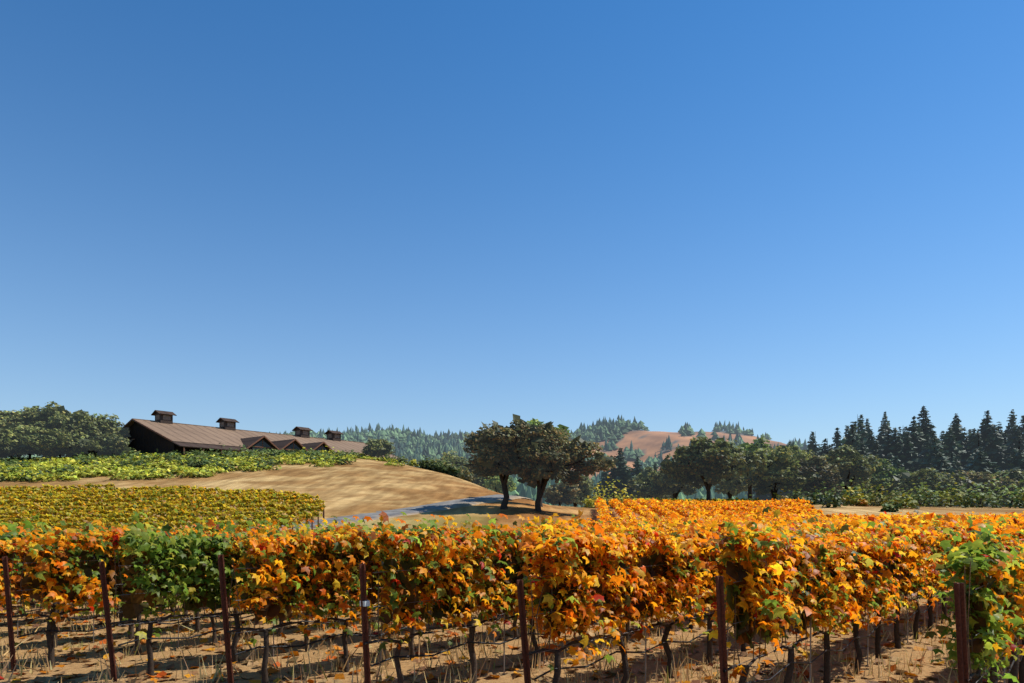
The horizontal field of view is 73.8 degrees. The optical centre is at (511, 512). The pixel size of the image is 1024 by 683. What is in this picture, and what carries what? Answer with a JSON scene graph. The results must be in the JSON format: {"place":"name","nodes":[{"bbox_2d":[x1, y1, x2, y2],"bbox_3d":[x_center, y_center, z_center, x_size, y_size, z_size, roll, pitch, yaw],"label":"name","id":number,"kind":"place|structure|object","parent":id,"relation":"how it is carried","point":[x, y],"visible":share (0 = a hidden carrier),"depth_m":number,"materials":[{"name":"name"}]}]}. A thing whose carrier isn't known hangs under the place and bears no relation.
{"place":"outdoors","nodes":[
{"label":"outdoors","id":0,"kind":"place"},
{"bbox_2d":[279,494,533,530],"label":"road asphalt","id":1,"kind":"structure","parent":0,"point":[447,505],"depth_m":74.09,"materials":[{"name":"grey asphalt"}]},
{"bbox_2d":[8,415,822,498],"bbox_3d":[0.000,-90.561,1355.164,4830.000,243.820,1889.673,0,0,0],"label":"hill ridge","id":2,"kind":"structure","parent":0,"point":[647,446],"depth_m":1151.52,"materials":[{"name":"green plant"}]},
{"bbox_2d":[0,459,1023,682],"bbox_3d":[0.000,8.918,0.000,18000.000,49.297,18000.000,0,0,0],"label":"ground","id":3,"kind":"structure","parent":0,"point":[359,486],"depth_m":10.54,"materials":[{"name":"brown soil"}]},
{"bbox_2d":[0,428,34,458],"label":"oak tree","id":4,"kind":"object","parent":3,"relation":"on","point":[10,443],"depth_m":138.69,"materials":[{"name":"green plant"}]},
{"bbox_2d":[0,410,43,458],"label":"oak tree","id":5,"kind":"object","parent":3,"relation":"on","point":[9,417],"depth_m":149.13,"materials":[{"name":"green plant"}]},
{"bbox_2d":[0,424,50,459],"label":"oak tree","id":6,"kind":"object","parent":3,"relation":"on","point":[21,429],"depth_m":144.22,"materials":[{"name":"green plant"}]},
{"bbox_2d":[16,401,60,427],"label":"oak tree","id":7,"kind":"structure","parent":3,"relation":"on","point":[35,413],"depth_m":151.33,"materials":[{"name":"green plant"}]},
{"bbox_2d":[19,427,102,458],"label":"oak tree","id":8,"kind":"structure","parent":3,"relation":"on","point":[52,443],"depth_m":139.22,"materials":[{"name":"green plant"}]},
{"bbox_2d":[42,405,119,455],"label":"oak tree","id":9,"kind":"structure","parent":3,"relation":"on","point":[81,420],"depth_m":147.46,"materials":[{"name":"green plant"}]},
{"bbox_2d":[94,433,130,456],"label":"oak tree","id":10,"kind":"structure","parent":3,"relation":"on","point":[110,444],"depth_m":148.23,"materials":[{"name":"green plant"}]},
{"bbox_2d":[104,420,131,444],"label":"oak tree","id":11,"kind":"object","parent":3,"relation":"on","point":[120,430],"depth_m":160.41,"materials":[{"name":"green plant"}]},
{"bbox_2d":[82,410,405,461],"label":"barn","id":12,"kind":"structure","parent":3,"relation":"on","point":[161,433],"depth_m":163.65,"materials":[{"name":"brown wood"}]},
{"bbox_2d":[362,437,395,457],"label":"tree","id":13,"kind":"object","parent":3,"relation":"on","point":[376,448],"visible":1,"depth_m":166.30,"materials":[{"name":"green plant"}]},
{"bbox_2d":[0,482,830,532],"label":"vineyard rows","id":14,"kind":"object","parent":3,"relation":"on","point":[51,504],"depth_m":65.83,"materials":[{"name":"yellow plant"}]},
{"bbox_2d":[428,457,454,472],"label":"bush","id":15,"kind":"object","parent":3,"relation":"on","point":[450,461],"visible":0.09,"depth_m":174.87,"materials":[{"name":"green plant"}]},
{"bbox_2d":[440,450,468,474],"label":"tree","id":16,"kind":"object","parent":3,"relation":"on","point":[457,459],"visible":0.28,"depth_m":197.45,"materials":[{"name":"green plant"}]},
{"bbox_2d":[114,486,820,529],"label":"vineyard end posts","id":17,"kind":"object","parent":3,"relation":"on","point":[324,515],"visible":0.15,"depth_m":61.26,"materials":[{"name":"brown wood"}]},
{"bbox_2d":[464,466,488,488],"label":"bush","id":18,"kind":"object","parent":3,"relation":"on","point":[479,481],"visible":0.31,"depth_m":188.01,"materials":[{"name":"green plant"}]},
{"bbox_2d":[482,475,516,493],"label":"bush","id":19,"kind":"object","parent":3,"relation":"on","point":[497,485],"visible":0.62,"depth_m":183.75,"materials":[{"name":"green plant"}]},
{"bbox_2d":[463,414,548,509],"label":"oak","id":20,"kind":"object","parent":3,"relation":"on","point":[492,460],"visible":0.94,"depth_m":72.64,"materials":[{"name":"green plant"}]},
{"bbox_2d":[0,591,1021,682],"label":"dry grass litter","id":21,"kind":"object","parent":3,"relation":"on","point":[802,674],"depth_m":8.43,"materials":[{"name":"brown plant"}]},
{"bbox_2d":[0,511,1023,658],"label":"grapevines","id":22,"kind":"object","parent":3,"relation":"on","point":[132,608],"visible":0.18,"depth_m":7.90,"materials":[{"name":"orange plant"}]},
{"bbox_2d":[0,445,1023,511],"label":"shrubs","id":23,"kind":"object","parent":3,"relation":"on","point":[129,465],"visible":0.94,"depth_m":114.00,"materials":[{"name":"green plant"}]},
{"bbox_2d":[0,547,1023,682],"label":"vine trunks","id":24,"kind":"object","parent":3,"relation":"on","point":[52,638],"visible":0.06,"depth_m":7.63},
{"bbox_2d":[0,505,1023,682],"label":"grapevine leaves","id":25,"kind":"object","parent":24,"relation":"on","point":[1000,556],"visible":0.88,"depth_m":7.21,"materials":[{"name":"orange plant"}]},
{"bbox_2d":[526,418,570,506],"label":"oak","id":26,"kind":"object","parent":3,"relation":"on","point":[537,422],"visible":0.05,"depth_m":87.06,"materials":[{"name":"green plant"}]},
{"bbox_2d":[542,482,580,505],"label":"bush","id":27,"kind":"object","parent":3,"relation":"on","point":[560,493],"visible":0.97,"depth_m":148.37,"materials":[{"name":"green plant"}]},
{"bbox_2d":[512,421,618,511],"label":"oak","id":28,"kind":"object","parent":3,"relation":"on","point":[562,460],"visible":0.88,"depth_m":74.14,"materials":[{"name":"green plant"}]},
{"bbox_2d":[568,475,596,506],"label":"bush","id":29,"kind":"object","parent":3,"relation":"on","point":[585,487],"visible":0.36,"depth_m":168.62,"materials":[{"name":"green plant"}]},
{"bbox_2d":[627,466,678,498],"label":"bush","id":30,"kind":"object","parent":3,"relation":"on","point":[642,483],"visible":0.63,"depth_m":158.68,"materials":[{"name":"green plant"}]},
{"bbox_2d":[648,470,704,498],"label":"bush","id":31,"kind":"object","parent":3,"relation":"on","point":[667,485],"visible":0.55,"depth_m":148.83,"materials":[{"name":"green plant"}]},
{"bbox_2d":[659,436,771,500],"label":"oak","id":32,"kind":"object","parent":3,"relation":"on","point":[700,462],"visible":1,"depth_m":109.83,"materials":[{"name":"green plant"}]},
{"bbox_2d":[713,473,756,498],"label":"bush","id":33,"kind":"object","parent":3,"relation":"on","point":[732,486],"visible":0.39,"depth_m":147.51,"materials":[{"name":"green plant"}]},
{"bbox_2d":[737,435,770,498],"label":"oak","id":34,"kind":"object","parent":3,"relation":"on","point":[757,444],"visible":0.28,"depth_m":130.98,"materials":[{"name":"green plant"}]},
{"bbox_2d":[742,445,820,499],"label":"oak","id":35,"kind":"object","parent":3,"relation":"on","point":[772,478],"visible":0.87,"depth_m":114.00,"materials":[{"name":"green plant"}]},
{"bbox_2d":[774,442,815,498],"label":"oak","id":36,"kind":"object","parent":3,"relation":"on","point":[798,454],"visible":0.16,"depth_m":138.78,"materials":[{"name":"green plant"}]},
{"bbox_2d":[588,405,1023,508],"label":"conifer trees","id":37,"kind":"object","parent":3,"relation":"on","point":[954,448],"visible":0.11,"depth_m":199.20,"materials":[{"name":"green plant"}]},
{"bbox_2d":[788,456,842,504],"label":"oak","id":38,"kind":"object","parent":3,"relation":"on","point":[822,468],"visible":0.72,"depth_m":113.84,"materials":[{"name":"green plant"}]},
{"bbox_2d":[818,444,881,504],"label":"oak","id":39,"kind":"object","parent":3,"relation":"on","point":[852,464],"visible":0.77,"depth_m":123.38,"materials":[{"name":"green plant"}]},
{"bbox_2d":[856,458,908,504],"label":"oak","id":40,"kind":"object","parent":3,"relation":"on","point":[886,471],"visible":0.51,"depth_m":132.18,"materials":[{"name":"green plant"}]},
{"bbox_2d":[888,468,966,502],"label":"bush","id":41,"kind":"object","parent":3,"relation":"on","point":[917,477],"visible":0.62,"depth_m":127.39,"materials":[{"name":"green plant"}]},
{"bbox_2d":[935,470,1019,506],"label":"oak","id":42,"kind":"object","parent":3,"relation":"on","point":[978,477],"visible":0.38,"depth_m":124.55,"materials":[{"name":"green plant"}]},
{"bbox_2d":[987,467,1023,504],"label":"bush","id":43,"kind":"object","parent":3,"relation":"on","point":[1016,473],"visible":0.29,"depth_m":124.00,"materials":[{"name":"green plant"}]},
{"bbox_2d":[0,546,1023,682],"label":"posts","id":44,"kind":"object","parent":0,"point":[961,631],"visible":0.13,"depth_m":6.90,"materials":[{"name":"brown wood"}]},
{"bbox_2d":[0,0,1023,447],"label":"sky","id":45,"kind":"structure","parent":0,"point":[786,220],"materials":[{"name":"blue"}]},
{"bbox_2d":[402,455,754,506],"bbox_3d":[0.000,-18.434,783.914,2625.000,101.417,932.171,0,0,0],"label":"bushes","id":46,"kind":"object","parent":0,"point":[524,490],"depth_m":609.46,"materials":[{"name":"green plant"}]}
]}

